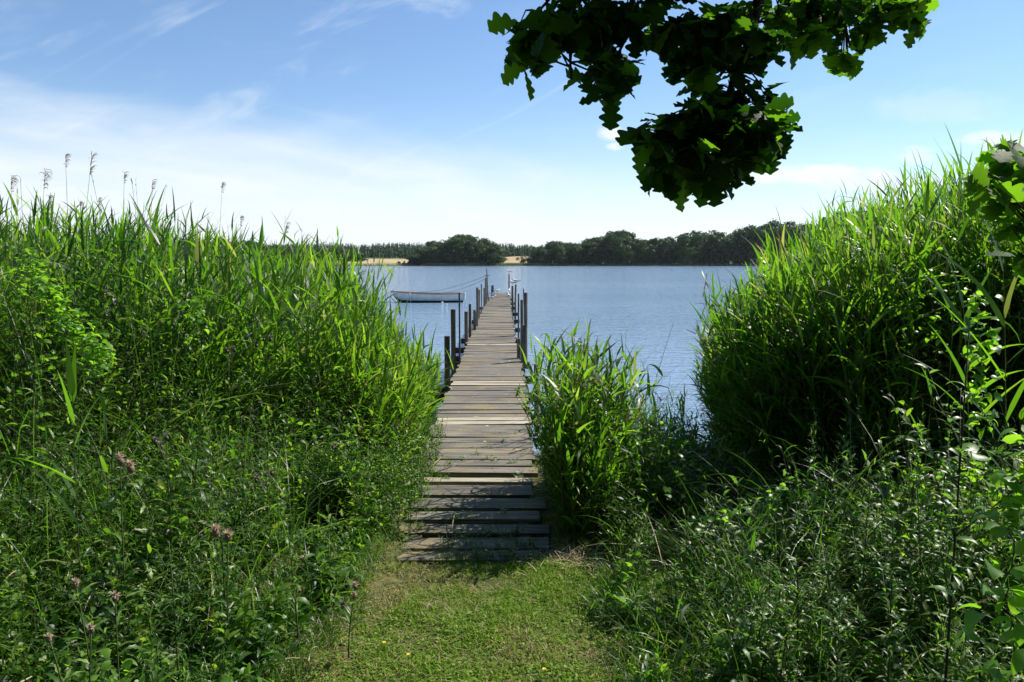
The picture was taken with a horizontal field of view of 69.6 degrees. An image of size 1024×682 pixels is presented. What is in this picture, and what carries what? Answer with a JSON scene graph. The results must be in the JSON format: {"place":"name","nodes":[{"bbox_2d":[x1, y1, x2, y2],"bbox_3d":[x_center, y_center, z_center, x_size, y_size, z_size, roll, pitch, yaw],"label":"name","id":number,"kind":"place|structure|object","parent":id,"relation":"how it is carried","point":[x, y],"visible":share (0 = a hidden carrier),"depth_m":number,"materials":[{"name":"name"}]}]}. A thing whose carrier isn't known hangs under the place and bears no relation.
{"place":"outdoors","nodes":[
{"label":"outdoors","id":0,"kind":"place"},
{"bbox_2d":[189,437,228,589],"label":"reed","id":1,"kind":"object","parent":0,"point":[200,488],"visible":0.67,"depth_m":3.52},
{"bbox_2d":[198,509,728,681],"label":"lawn grass","id":2,"kind":"structure","parent":0,"point":[491,605],"depth_m":3.36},
{"bbox_2d":[1,256,1007,681],"bbox_3d":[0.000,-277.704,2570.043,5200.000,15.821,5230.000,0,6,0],"label":"ground","id":3,"kind":"structure","parent":0,"point":[393,550],"depth_m":3.45,"materials":[{"name":"plant"}]},
{"bbox_2d":[3,175,20,337],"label":"flowering reed","id":4,"kind":"object","parent":3,"relation":"on","point":[12,183],"visible":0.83,"depth_m":5.91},
{"bbox_2d":[8,333,29,467],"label":"thistle","id":5,"kind":"object","parent":3,"relation":"on","point":[17,337],"visible":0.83,"depth_m":4.25,"materials":[{"name":"green"}]},
{"bbox_2d":[29,168,52,301],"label":"flowering reed","id":6,"kind":"object","parent":3,"relation":"on","point":[43,198],"visible":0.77,"depth_m":6.10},
{"bbox_2d":[2,185,93,415],"bbox_3d":[-3.177,0.041,5.092,0.298,2.190,0.686,5,8,40],"label":"reed","id":7,"kind":"object","parent":3,"relation":"on","point":[46,221],"visible":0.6,"depth_m":4.95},
{"bbox_2d":[41,627,74,681],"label":"thistle","id":8,"kind":"object","parent":3,"relation":"on","point":[49,635],"visible":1,"depth_m":2.24,"materials":[{"name":"green"}]},
{"bbox_2d":[43,154,77,266],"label":"flowering reed","id":9,"kind":"object","parent":3,"relation":"on","point":[66,189],"visible":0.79,"depth_m":6.19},
{"bbox_2d":[0,341,122,646],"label":"reed","id":10,"kind":"object","parent":3,"relation":"on","point":[71,379],"visible":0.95,"depth_m":2.94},
{"bbox_2d":[50,577,111,681],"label":"thistle","id":11,"kind":"object","parent":3,"relation":"on","point":[75,585],"visible":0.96,"depth_m":2.47,"materials":[{"name":"green"}]},
{"bbox_2d":[62,151,108,268],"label":"flowering reed","id":12,"kind":"object","parent":3,"relation":"on","point":[94,154],"visible":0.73,"depth_m":6.29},
{"bbox_2d":[71,616,107,681],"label":"thistle","id":13,"kind":"object","parent":3,"relation":"on","point":[90,627],"visible":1,"depth_m":2.22,"materials":[{"name":"green"}]},
{"bbox_2d":[65,219,154,424],"bbox_3d":[-2.730,0.093,5.293,0.758,2.027,0.481,3,7,25],"label":"reed","id":14,"kind":"object","parent":3,"relation":"on","point":[123,258],"visible":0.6,"depth_m":5.14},
{"bbox_2d":[93,386,131,616],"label":"reed","id":15,"kind":"object","parent":3,"relation":"on","point":[105,468],"visible":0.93,"depth_m":3.17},
{"bbox_2d":[90,590,137,681],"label":"thistle","id":16,"kind":"object","parent":3,"relation":"on","point":[115,597],"visible":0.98,"depth_m":2.43,"materials":[{"name":"green"}]},
{"bbox_2d":[107,451,146,613],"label":"thistle","id":17,"kind":"object","parent":3,"relation":"on","point":[130,467],"visible":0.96,"depth_m":3.00,"materials":[{"name":"green"}]},
{"bbox_2d":[80,185,214,384],"bbox_3d":[-2.634,-0.016,5.393,0.997,2.246,0.399,-2,6,-16],"label":"reed","id":18,"kind":"object","parent":3,"relation":"on","point":[151,236],"visible":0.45,"depth_m":5.35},
{"bbox_2d":[152,431,179,597],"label":"thistle","id":19,"kind":"object","parent":3,"relation":"on","point":[156,442],"visible":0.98,"depth_m":3.39,"materials":[{"name":"green"}]},
{"bbox_2d":[149,541,203,679],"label":"tall weed","id":20,"kind":"object","parent":3,"relation":"on","point":[175,610],"visible":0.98,"depth_m":2.72,"materials":[{"name":"green"}]},
{"bbox_2d":[194,482,234,592],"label":"thistle","id":21,"kind":"object","parent":3,"relation":"on","point":[209,496],"visible":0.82,"depth_m":3.21,"materials":[{"name":"green"}]},
{"bbox_2d":[195,491,248,626],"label":"tall weed","id":22,"kind":"object","parent":3,"relation":"on","point":[222,542],"visible":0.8,"depth_m":3.10,"materials":[{"name":"green"}]},
{"bbox_2d":[0,184,449,497],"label":"reeds","id":23,"kind":"object","parent":3,"relation":"on","point":[320,296],"visible":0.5,"depth_m":5.40,"materials":[{"name":"plant"}]},
{"bbox_2d":[12,247,125,383],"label":"bindweed","id":24,"kind":"object","parent":23,"relation":"attached to","point":[39,278],"visible":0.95,"depth_m":4.16,"materials":[{"name":"green"}]},
{"bbox_2d":[168,278,223,354],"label":"bindweed","id":25,"kind":"object","parent":23,"relation":"attached to","point":[192,319],"visible":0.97,"depth_m":4.89,"materials":[{"name":"green"}]},
{"bbox_2d":[205,522,246,659],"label":"thistle","id":26,"kind":"object","parent":3,"relation":"on","point":[216,533],"visible":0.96,"depth_m":2.87,"materials":[{"name":"green"}]},
{"bbox_2d":[223,345,237,477],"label":"thistle","id":27,"kind":"object","parent":3,"relation":"on","point":[228,354],"visible":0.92,"depth_m":4.65,"materials":[{"name":"green"}]},
{"bbox_2d":[0,169,475,681],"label":"undergrowth","id":28,"kind":"object","parent":3,"relation":"on","point":[28,588],"visible":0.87,"depth_m":3.73,"materials":[{"name":"green"}]},
{"bbox_2d":[229,473,267,609],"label":"tall weed","id":29,"kind":"object","parent":3,"relation":"on","point":[244,494],"visible":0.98,"depth_m":3.41,"materials":[{"name":"green"}]},
{"bbox_2d":[240,401,262,493],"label":"thistle","id":30,"kind":"object","parent":3,"relation":"on","point":[252,416],"visible":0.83,"depth_m":4.08,"materials":[{"name":"green"}]},
{"bbox_2d":[243,476,271,591],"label":"thistle","id":31,"kind":"object","parent":3,"relation":"on","point":[256,480],"visible":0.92,"depth_m":3.62,"materials":[{"name":"green"}]},
{"bbox_2d":[255,335,274,456],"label":"thistle","id":32,"kind":"object","parent":3,"relation":"on","point":[263,339],"visible":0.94,"depth_m":4.95,"materials":[{"name":"green"}]},
{"bbox_2d":[251,469,282,572],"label":"thistle","id":33,"kind":"object","parent":3,"relation":"on","point":[266,489],"visible":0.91,"depth_m":3.83,"materials":[{"name":"green"}]},
{"bbox_2d":[269,515,312,650],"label":"tall weed","id":34,"kind":"object","parent":3,"relation":"on","point":[293,572],"visible":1,"depth_m":3.12,"materials":[{"name":"green"}]},
{"bbox_2d":[6,241,580,257],"bbox_3d":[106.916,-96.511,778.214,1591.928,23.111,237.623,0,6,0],"label":"conifer forest","id":35,"kind":"object","parent":3,"relation":"on","point":[403,250],"visible":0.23,"depth_m":683.00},
{"bbox_2d":[334,581,371,657],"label":"thistle","id":36,"kind":"object","parent":3,"relation":"on","point":[350,618],"visible":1,"depth_m":3.06,"materials":[{"name":"green"}]},
{"bbox_2d":[348,252,367,260],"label":"broadleaf tree","id":37,"kind":"object","parent":3,"relation":"on","point":[357,254],"visible":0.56,"depth_m":563.03,"materials":[{"name":"green plant"}]},
{"bbox_2d":[278,410,463,538],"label":"deckside weeds","id":38,"kind":"object","parent":3,"relation":"on","point":[415,471],"visible":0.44,"depth_m":4.92,"materials":[{"name":"green"}]},
{"bbox_2d":[320,306,456,472],"bbox_3d":[-0.948,0.480,6.018,1.058,1.574,2.207,0,6,0],"label":"reed clump","id":39,"kind":"object","parent":3,"relation":"on","point":[410,388],"visible":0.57,"depth_m":5.51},
{"bbox_2d":[391,421,408,473],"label":"thistle","id":40,"kind":"object","parent":3,"relation":"on","point":[392,429],"visible":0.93,"depth_m":5.20,"materials":[{"name":"green"}]},
{"bbox_2d":[405,253,430,264],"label":"broadleaf tree","id":41,"kind":"object","parent":3,"relation":"on","point":[415,258],"visible":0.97,"depth_m":496.62,"materials":[{"name":"green plant"}]},
{"bbox_2d":[94,262,759,265],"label":"reeds","id":42,"kind":"object","parent":3,"relation":"on","point":[486,264],"visible":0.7,"depth_m":496.65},
{"bbox_2d":[421,246,441,262],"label":"broadleaf tree","id":43,"kind":"object","parent":3,"relation":"on","point":[427,251],"visible":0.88,"depth_m":498.69,"materials":[{"name":"green plant"}]},
{"bbox_2d":[431,242,456,262],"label":"broadleaf tree","id":44,"kind":"object","parent":3,"relation":"on","point":[445,247],"visible":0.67,"depth_m":498.52,"materials":[{"name":"green plant"}]},
{"bbox_2d":[443,236,466,263],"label":"broadleaf tree","id":45,"kind":"object","parent":3,"relation":"on","point":[455,242],"visible":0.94,"depth_m":494.88,"materials":[{"name":"green plant"}]},
{"bbox_2d":[458,239,477,265],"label":"broadleaf tree","id":46,"kind":"object","parent":3,"relation":"on","point":[469,249],"visible":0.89,"depth_m":497.08,"materials":[{"name":"green plant"}]},
{"bbox_2d":[395,269,549,563],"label":"jetty","id":47,"kind":"object","parent":3,"relation":"on","point":[492,349],"visible":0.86,"depth_m":6.65,"materials":[{"name":"grey wood"}]},
{"bbox_2d":[433,532,460,546],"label":"deck weed","id":48,"kind":"object","parent":47,"relation":"on","point":[448,543],"visible":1,"depth_m":4.35,"materials":[{"name":"green plant"}]},
{"bbox_2d":[456,531,484,545],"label":"deck weed","id":49,"kind":"object","parent":47,"relation":"on","point":[470,538],"visible":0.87,"depth_m":4.37,"materials":[{"name":"green plant"}]},
{"bbox_2d":[473,546,500,560],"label":"deck weed","id":50,"kind":"object","parent":47,"relation":"on","point":[486,553],"visible":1,"depth_m":4.17,"materials":[{"name":"green plant"}]},
{"bbox_2d":[466,234,479,262],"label":"broadleaf tree","id":51,"kind":"object","parent":3,"relation":"on","point":[472,238],"visible":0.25,"depth_m":507.76,"materials":[{"name":"green plant"}]},
{"bbox_2d":[468,242,491,263],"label":"broadleaf tree","id":52,"kind":"object","parent":3,"relation":"on","point":[478,251],"visible":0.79,"depth_m":500.13,"materials":[{"name":"green plant"}]},
{"bbox_2d":[481,243,504,265],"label":"broadleaf tree","id":53,"kind":"object","parent":3,"relation":"on","point":[494,256],"visible":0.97,"depth_m":497.03,"materials":[{"name":"green plant"}]},
{"bbox_2d":[515,546,539,561],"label":"deck weed","id":54,"kind":"object","parent":3,"relation":"on","point":[531,554],"visible":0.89,"depth_m":4.15,"materials":[{"name":"green plant"}]},
{"bbox_2d":[528,248,554,263],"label":"broadleaf tree","id":55,"kind":"object","parent":3,"relation":"on","point":[539,255],"visible":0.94,"depth_m":500.49,"materials":[{"name":"green plant"}]},
{"bbox_2d":[524,370,564,448],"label":"reed clump","id":56,"kind":"object","parent":3,"relation":"on","point":[538,395],"visible":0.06,"depth_m":7.01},
{"bbox_2d":[550,245,569,264],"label":"broadleaf tree","id":57,"kind":"object","parent":3,"relation":"on","point":[558,252],"visible":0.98,"depth_m":499.11,"materials":[{"name":"green plant"}]},
{"bbox_2d":[564,243,590,264],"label":"broadleaf tree","id":58,"kind":"object","parent":3,"relation":"on","point":[575,257],"visible":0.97,"depth_m":501.34,"materials":[{"name":"green plant"}]},
{"bbox_2d":[524,382,632,545],"bbox_3d":[0.412,0.741,4.569,0.672,0.960,0.922,0,6,0],"label":"reed clump","id":59,"kind":"object","parent":3,"relation":"on","point":[563,517],"visible":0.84,"depth_m":4.39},
{"bbox_2d":[490,536,679,582],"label":"straw litter","id":60,"kind":"object","parent":3,"relation":"on","point":[576,549],"visible":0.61,"depth_m":4.13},
{"bbox_2d":[510,316,672,517],"bbox_3d":[0.500,0.463,5.029,1.065,1.393,1.838,0,6,0],"label":"reed clump","id":61,"kind":"object","parent":3,"relation":"on","point":[563,405],"visible":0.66,"depth_m":4.65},
{"bbox_2d":[577,241,605,264],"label":"broadleaf tree","id":62,"kind":"object","parent":3,"relation":"on","point":[591,249],"visible":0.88,"depth_m":501.38,"materials":[{"name":"green plant"}]},
{"bbox_2d":[583,237,604,263],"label":"broadleaf tree","id":63,"kind":"object","parent":3,"relation":"on","point":[595,239],"visible":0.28,"depth_m":509.96,"materials":[{"name":"green plant"}]},
{"bbox_2d":[596,233,620,263],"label":"broadleaf tree","id":64,"kind":"object","parent":3,"relation":"on","point":[607,242],"visible":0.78,"depth_m":501.95,"materials":[{"name":"green plant"}]},
{"bbox_2d":[608,234,636,265],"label":"broadleaf tree","id":65,"kind":"object","parent":3,"relation":"on","point":[625,251],"visible":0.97,"depth_m":497.71,"materials":[{"name":"green plant"}]},
{"bbox_2d":[614,229,636,263],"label":"broadleaf tree","id":66,"kind":"object","parent":3,"relation":"on","point":[618,233],"visible":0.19,"depth_m":508.53,"materials":[{"name":"green plant"}]},
{"bbox_2d":[626,238,651,264],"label":"broadleaf tree","id":67,"kind":"object","parent":3,"relation":"on","point":[641,245],"visible":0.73,"depth_m":499.70,"materials":[{"name":"green plant"}]},
{"bbox_2d":[640,244,660,264],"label":"broadleaf tree","id":68,"kind":"object","parent":3,"relation":"on","point":[653,249],"visible":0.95,"depth_m":499.07,"materials":[{"name":"green plant"}]},
{"bbox_2d":[646,237,660,264],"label":"broadleaf tree","id":69,"kind":"object","parent":3,"relation":"on","point":[654,241],"visible":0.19,"depth_m":510.62,"materials":[{"name":"green plant"}]},
{"bbox_2d":[631,385,699,443],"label":"reed clump","id":70,"kind":"object","parent":3,"relation":"on","point":[682,410],"visible":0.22,"depth_m":7.52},
{"bbox_2d":[656,238,677,264],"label":"broadleaf tree","id":71,"kind":"object","parent":3,"relation":"on","point":[665,255],"visible":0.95,"depth_m":501.48,"materials":[{"name":"green plant"}]},
{"bbox_2d":[645,599,689,679],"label":"reed","id":72,"kind":"object","parent":3,"relation":"on","point":[680,653],"visible":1,"depth_m":2.70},
{"bbox_2d":[608,411,758,511],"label":"undergrowth","id":73,"kind":"object","parent":3,"relation":"on","point":[693,443],"visible":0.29,"depth_m":4.95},
{"bbox_2d":[672,233,696,264],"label":"broadleaf tree","id":74,"kind":"object","parent":3,"relation":"on","point":[686,252],"visible":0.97,"depth_m":500.06,"materials":[{"name":"green plant"}]},
{"bbox_2d":[689,232,705,264],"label":"broadleaf tree","id":75,"kind":"object","parent":3,"relation":"on","point":[697,240],"visible":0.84,"depth_m":503.25,"materials":[{"name":"green plant"}]},
{"bbox_2d":[487,0,939,211],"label":"oak tree","id":76,"kind":"object","parent":3,"relation":"on","point":[730,129],"visible":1,"depth_m":1.91,"materials":[{"name":"green plant"}]},
{"bbox_2d":[699,234,727,264],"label":"broadleaf tree","id":77,"kind":"object","parent":3,"relation":"on","point":[714,247],"visible":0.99,"depth_m":501.03,"materials":[{"name":"green plant"}]},
{"bbox_2d":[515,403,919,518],"bbox_3d":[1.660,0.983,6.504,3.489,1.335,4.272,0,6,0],"label":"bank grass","id":78,"kind":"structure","parent":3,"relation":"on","point":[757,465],"depth_m":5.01,"materials":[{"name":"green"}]},
{"bbox_2d":[708,230,726,261],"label":"broadleaf tree","id":79,"kind":"object","parent":3,"relation":"on","point":[721,234],"visible":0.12,"depth_m":512.23,"materials":[{"name":"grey plant"}]},
{"bbox_2d":[716,237,740,264],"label":"broadleaf tree","id":80,"kind":"object","parent":3,"relation":"on","point":[728,251],"visible":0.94,"depth_m":500.18,"materials":[{"name":"green plant"}]},
{"bbox_2d":[731,227,750,264],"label":"broadleaf tree","id":81,"kind":"object","parent":3,"relation":"on","point":[743,242],"visible":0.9,"depth_m":500.48,"materials":[{"name":"green plant"}]},
{"bbox_2d":[469,325,1023,681],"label":"undergrowth","id":82,"kind":"object","parent":3,"relation":"on","point":[621,527],"visible":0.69,"depth_m":3.33,"materials":[{"name":"green"}]},
{"bbox_2d":[688,480,806,535],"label":"bindweed","id":83,"kind":"object","parent":82,"relation":"on","point":[735,511],"visible":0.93,"depth_m":3.66,"materials":[{"name":"green"}]},
{"bbox_2d":[929,425,1023,681],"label":"bindweed","id":84,"kind":"object","parent":82,"relation":"on","point":[1015,509],"visible":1,"depth_m":2.15,"materials":[{"name":"green"}]},
{"bbox_2d":[738,531,757,610],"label":"reed","id":85,"kind":"object","parent":3,"relation":"on","point":[751,562],"visible":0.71,"depth_m":3.02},
{"bbox_2d":[744,224,759,263],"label":"broadleaf tree","id":86,"kind":"object","parent":3,"relation":"on","point":[748,228],"visible":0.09,"depth_m":509.80,"materials":[{"name":"green plant"}]},
{"bbox_2d":[747,228,767,263],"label":"broadleaf tree","id":87,"kind":"object","parent":3,"relation":"on","point":[755,240],"visible":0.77,"depth_m":496.72,"materials":[{"name":"green plant"}]},
{"bbox_2d":[764,226,786,262],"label":"broadleaf tree","id":88,"kind":"object","parent":3,"relation":"on","point":[774,231],"visible":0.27,"depth_m":497.57,"materials":[{"name":"green plant"}]},
{"bbox_2d":[775,224,800,261],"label":"broadleaf tree","id":89,"kind":"object","parent":3,"relation":"on","point":[789,228],"visible":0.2,"depth_m":491.74,"materials":[{"name":"green plant"}]},
{"bbox_2d":[777,504,839,666],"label":"tall weed","id":90,"kind":"object","parent":3,"relation":"on","point":[810,589],"visible":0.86,"depth_m":2.81,"materials":[{"name":"green"}]},
{"bbox_2d":[801,537,868,681],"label":"tall weed","id":91,"kind":"object","parent":3,"relation":"on","point":[825,563],"visible":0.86,"depth_m":2.61,"materials":[{"name":"green"}]},
{"bbox_2d":[807,594,872,681],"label":"tall weed","id":92,"kind":"object","parent":3,"relation":"on","point":[838,633],"visible":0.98,"depth_m":2.30,"materials":[{"name":"green"}]},
{"bbox_2d":[676,129,1023,509],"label":"reeds","id":93,"kind":"object","parent":3,"relation":"on","point":[790,334],"visible":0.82,"depth_m":4.87,"materials":[{"name":"plant"}]},
{"bbox_2d":[844,484,905,666],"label":"tall weed","id":94,"kind":"object","parent":3,"relation":"on","point":[862,578],"visible":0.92,"depth_m":2.80,"materials":[{"name":"green"}]},
{"bbox_2d":[820,177,937,306],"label":"reed","id":95,"kind":"object","parent":3,"relation":"on","point":[880,218],"visible":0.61,"depth_m":4.85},
{"bbox_2d":[865,515,944,681],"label":"tall weed","id":96,"kind":"object","parent":3,"relation":"on","point":[891,601],"visible":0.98,"depth_m":2.50,"materials":[{"name":"green"}]},
{"bbox_2d":[897,366,956,545],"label":"reed","id":97,"kind":"object","parent":3,"relation":"on","point":[928,426],"visible":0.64,"depth_m":3.67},
{"bbox_2d":[900,474,961,678],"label":"tall weed","id":98,"kind":"object","parent":3,"relation":"on","point":[921,572],"visible":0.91,"depth_m":2.80,"materials":[{"name":"green"}]},
{"bbox_2d":[877,154,995,489],"bbox_3d":[2.494,-0.012,4.589,0.762,2.355,0.697,-5,8,-39],"label":"reed","id":99,"kind":"object","parent":3,"relation":"on","point":[926,252],"visible":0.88,"depth_m":4.57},
{"bbox_2d":[881,247,978,372],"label":"bindweed","id":100,"kind":"object","parent":99,"relation":"attached to","point":[932,336],"visible":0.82,"depth_m":4.45,"materials":[{"name":"green"}]},
{"bbox_2d":[914,404,978,654],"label":"tall weed","id":101,"kind":"object","parent":3,"relation":"on","point":[944,483],"visible":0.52,"depth_m":3.01,"materials":[{"name":"green"}]},
{"bbox_2d":[888,316,1023,681],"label":"tall weed","id":102,"kind":"object","parent":3,"relation":"on","point":[950,507],"visible":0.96,"depth_m":2.38,"materials":[{"name":"green"}]},
{"bbox_2d":[903,211,1023,583],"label":"reed","id":103,"kind":"object","parent":3,"relation":"on","point":[994,307],"visible":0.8,"depth_m":3.14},
{"bbox_2d":[961,287,1004,436],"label":"bindweed","id":104,"kind":"object","parent":103,"relation":"attached to","point":[989,344],"visible":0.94,"depth_m":3.33,"materials":[{"name":"green"}]},
{"bbox_2d":[906,125,1020,455],"bbox_3d":[2.470,0.002,4.148,0.644,2.475,0.408,4,7,33],"label":"reed","id":105,"kind":"object","parent":3,"relation":"on","point":[959,236],"visible":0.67,"depth_m":4.20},
{"bbox_2d":[907,260,1023,507],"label":"reed","id":106,"kind":"object","parent":3,"relation":"on","point":[967,314],"visible":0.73,"depth_m":3.63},
{"bbox_2d":[958,135,1023,284],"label":"oak sapling","id":107,"kind":"object","parent":3,"relation":"on","point":[998,185],"visible":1,"depth_m":2.24,"materials":[{"name":"green plant"}]},
{"bbox_2d":[247,266,775,452],"bbox_3d":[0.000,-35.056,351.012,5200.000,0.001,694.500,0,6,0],"label":"lake","id":108,"kind":"structure","parent":0,"point":[650,306],"depth_m":38.64,"materials":[{"name":"blue liquid"}]},
{"bbox_2d":[390,290,465,302],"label":"rowing boat","id":109,"kind":"object","parent":108,"relation":"on","point":[423,297],"visible":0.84,"depth_m":43.31,"materials":[{"name":"paint"}]},
{"bbox_2d":[0,0,1023,249],"label":"sky","id":110,"kind":"structure","parent":0,"point":[376,121],"materials":[{"name":"blue"}]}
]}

